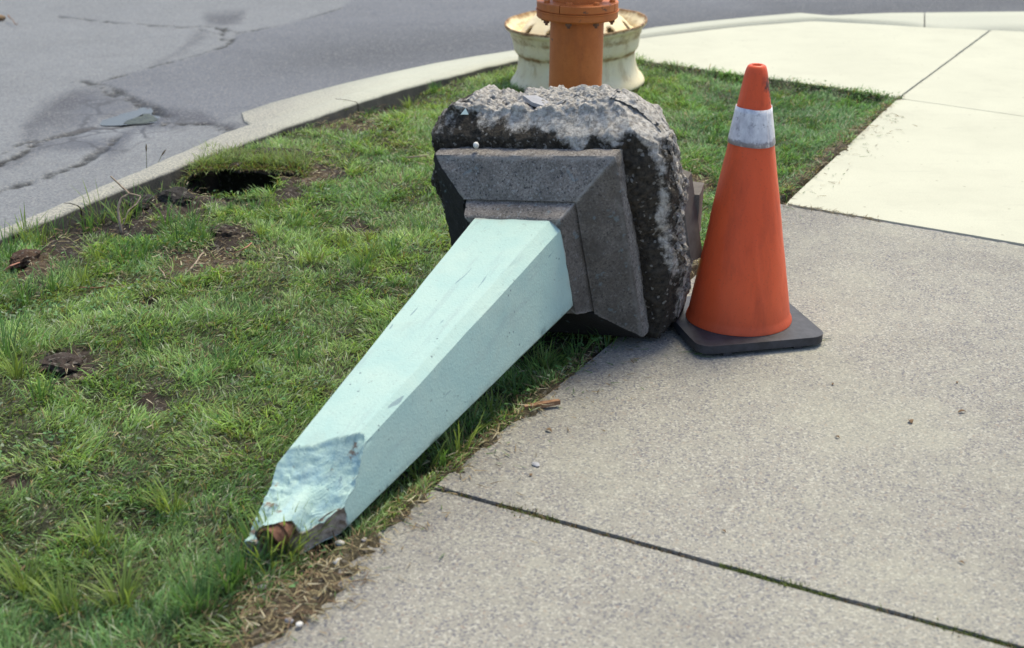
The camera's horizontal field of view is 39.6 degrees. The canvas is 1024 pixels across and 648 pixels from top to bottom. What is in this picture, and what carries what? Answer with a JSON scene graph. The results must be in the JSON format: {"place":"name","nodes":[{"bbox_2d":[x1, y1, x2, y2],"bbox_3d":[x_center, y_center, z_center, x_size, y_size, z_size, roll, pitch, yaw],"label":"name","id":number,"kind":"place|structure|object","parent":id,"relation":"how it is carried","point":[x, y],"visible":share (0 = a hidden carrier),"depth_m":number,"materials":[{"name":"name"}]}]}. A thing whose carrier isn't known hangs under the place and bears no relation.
{"place":"outdoors","nodes":[
{"label":"outdoors","id":0,"kind":"place"},
{"bbox_2d":[0,52,902,647],"bbox_3d":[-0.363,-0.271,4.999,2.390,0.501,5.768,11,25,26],"label":"grass","id":1,"kind":"structure","parent":0,"point":[170,604],"depth_m":3.84,"materials":[{"name":"green plant"}]},
{"bbox_2d":[3,262,19,271],"bbox_3d":[-1.539,-0.175,4.381,0.054,0.024,0.026,-14,26,-32],"label":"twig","id":2,"kind":"object","parent":1,"relation":"on","point":[7,268],"visible":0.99,"depth_m":4.37,"materials":[{"name":"brown wood"}]},
{"bbox_2d":[8,249,41,270],"bbox_3d":[-1.530,-0.202,4.461,0.081,0.062,0.139,7,23,16],"label":"dirt clod","id":3,"kind":"object","parent":1,"relation":"on","point":[19,255],"visible":0.91,"depth_m":4.43,"materials":[{"name":"soil"}]},
{"bbox_2d":[39,352,82,374],"bbox_3d":[-1.176,0.101,3.711,0.115,0.038,0.101,6,23,15],"label":"dirt clod","id":4,"kind":"object","parent":1,"relation":"on","point":[66,360],"visible":0.96,"depth_m":3.69,"materials":[{"name":"soil"}]},
{"bbox_2d":[79,284,121,288],"bbox_3d":[-1.232,-0.110,4.260,0.130,0.012,0.028,-2,22,-5],"label":"dry twig","id":5,"kind":"object","parent":1,"relation":"on","point":[97,287],"visible":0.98,"depth_m":4.25,"materials":[{"name":"brown wood"}]},
{"bbox_2d":[110,176,140,233],"bbox_3d":[-1.331,-0.392,4.855,0.108,0.208,0.089,4,22,11],"label":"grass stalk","id":6,"kind":"object","parent":1,"relation":"on","point":[118,211],"visible":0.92,"depth_m":4.85,"materials":[{"name":"brown plant"}]},
{"bbox_2d":[128,194,156,212],"bbox_3d":[-1.325,-0.428,5.096,0.101,0.068,0.110,-3,22,-7],"label":"dirt clod","id":7,"kind":"object","parent":1,"relation":"on","point":[145,199],"visible":0.62,"depth_m":5.07,"materials":[{"name":"soil"}]},
{"bbox_2d":[157,187,193,205],"bbox_3d":[-1.194,-0.443,5.037,0.125,0.076,0.126,18,28,37],"label":"dirt clod","id":8,"kind":"object","parent":1,"relation":"on","point":[175,195],"visible":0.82,"depth_m":5.00,"materials":[{"name":"soil"}]},
{"bbox_2d":[189,252,204,270],"bbox_3d":[-0.993,-0.200,4.496,0.013,0.018,0.148,3,22,7],"label":"dry twig","id":9,"kind":"object","parent":1,"relation":"on","point":[192,266],"visible":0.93,"depth_m":4.47,"materials":[{"name":"beige wood"}]},
{"bbox_2d":[208,223,236,237],"bbox_3d":[-0.963,-0.306,4.740,0.106,0.051,0.085,15,26,32],"label":"dirt clod","id":10,"kind":"object","parent":1,"relation":"on","point":[224,231],"visible":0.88,"depth_m":4.71,"materials":[{"name":"soil"}]},
{"bbox_2d":[235,242,251,253],"bbox_3d":[-0.873,-0.235,4.559,0.064,0.045,0.062,5,23,12],"label":"red root","id":11,"kind":"object","parent":1,"relation":"on","point":[243,248],"visible":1,"depth_m":4.55,"materials":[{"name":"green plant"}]},
{"bbox_2d":[285,617,293,623],"bbox_3d":[-0.406,0.540,2.588,0.016,0.011,0.015,20,29,40],"label":"pebble","id":12,"kind":"object","parent":1,"relation":"on","point":[287,620],"visible":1,"depth_m":2.58,"materials":[{"name":"grey stone"}]},
{"bbox_2d":[335,540,344,545],"bbox_3d":[-0.349,0.444,2.883,0.021,0.012,0.016,3,22,7],"label":"pebble","id":13,"kind":"object","parent":1,"relation":"on","point":[339,542],"visible":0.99,"depth_m":2.88,"materials":[{"name":"beige stone"}]},
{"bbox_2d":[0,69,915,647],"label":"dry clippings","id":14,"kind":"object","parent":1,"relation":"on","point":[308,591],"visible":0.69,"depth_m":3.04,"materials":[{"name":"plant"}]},
{"bbox_2d":[245,84,703,560],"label":"fallen pillar","id":15,"kind":"structure","parent":1,"relation":"on","point":[573,210],"depth_m":3.57,"materials":[{"name":"teal paint"}]},
{"bbox_2d":[461,108,468,114],"bbox_3d":[-0.125,-0.559,3.744,0.022,0.018,0.004,2,-10,-22],"label":"paint flake","id":16,"kind":"object","parent":15,"relation":"on","point":[464,112],"visible":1,"depth_m":3.74,"materials":[{"name":"teal paint"}]},
{"bbox_2d":[522,95,548,106],"bbox_3d":[0.074,-0.579,3.721,0.098,0.010,0.046,23,36,16],"label":"slate fragment","id":17,"kind":"object","parent":15,"relation":"on","point":[534,100],"visible":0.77,"depth_m":3.72,"materials":[{"name":"grey stone"}]},
{"bbox_2d":[504,8,647,91],"bbox_3d":[0.310,-1.341,6.859,0.685,0.366,0.685,-10,25,-17],"label":"wheel rim","id":18,"kind":"object","parent":1,"relation":"on","point":[529,31],"visible":0.45,"depth_m":6.70,"materials":[{"name":"beige paint"}]},
{"bbox_2d":[536,0,618,88],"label":"hydrant","id":19,"kind":"object","parent":1,"relation":"on","point":[576,42],"visible":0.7,"depth_m":5.16,"materials":[{"name":"orange metal"}]},
{"bbox_2d":[0,0,1023,228],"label":"road","id":20,"kind":"structure","parent":0,"point":[190,73],"depth_m":7.92,"materials":[{"name":"grey asphalt"}]},
{"bbox_2d":[100,107,159,125],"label":"puddle","id":21,"kind":"object","parent":20,"relation":"on","point":[141,116],"visible":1,"depth_m":6.60,"materials":[{"name":"grey liquid"}]},
{"bbox_2d":[0,11,1023,246],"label":"kerb","id":22,"kind":"structure","parent":20,"relation":"on","point":[328,105],"depth_m":6.70,"materials":[{"name":"concrete"}]},
{"bbox_2d":[252,21,1023,647],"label":"pavement","id":23,"kind":"structure","parent":0,"point":[876,521],"depth_m":3.22,"materials":[{"name":"concrete"}]},
{"bbox_2d":[296,621,302,626],"bbox_3d":[-0.386,0.545,2.581,0.014,0.008,0.014,-1,22,-3],"label":"pebble","id":24,"kind":"object","parent":23,"relation":"on","point":[299,623],"visible":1,"depth_m":2.58,"materials":[{"name":"white stone"}]},
{"bbox_2d":[532,462,539,466],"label":"pebble","id":25,"kind":"object","parent":23,"relation":"on","point":[536,464],"visible":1,"depth_m":3.17,"materials":[{"name":"grey stone"}]},
{"bbox_2d":[524,399,560,409],"bbox_3d":[0.073,0.195,3.438,0.090,0.011,0.016,-9,23,-14],"label":"wood stick","id":26,"kind":"object","parent":23,"relation":"on","point":[551,402],"visible":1,"depth_m":3.44,"materials":[{"name":"brown wood"}]},
{"bbox_2d":[671,63,822,355],"bbox_3d":[0.626,-0.327,3.787,0.364,0.730,0.364,-5,22,-13],"label":"traffic cone","id":27,"kind":"object","parent":23,"relation":"on","point":[737,300],"visible":1,"depth_m":3.75,"materials":[{"name":"orange plastic"}]}
]}

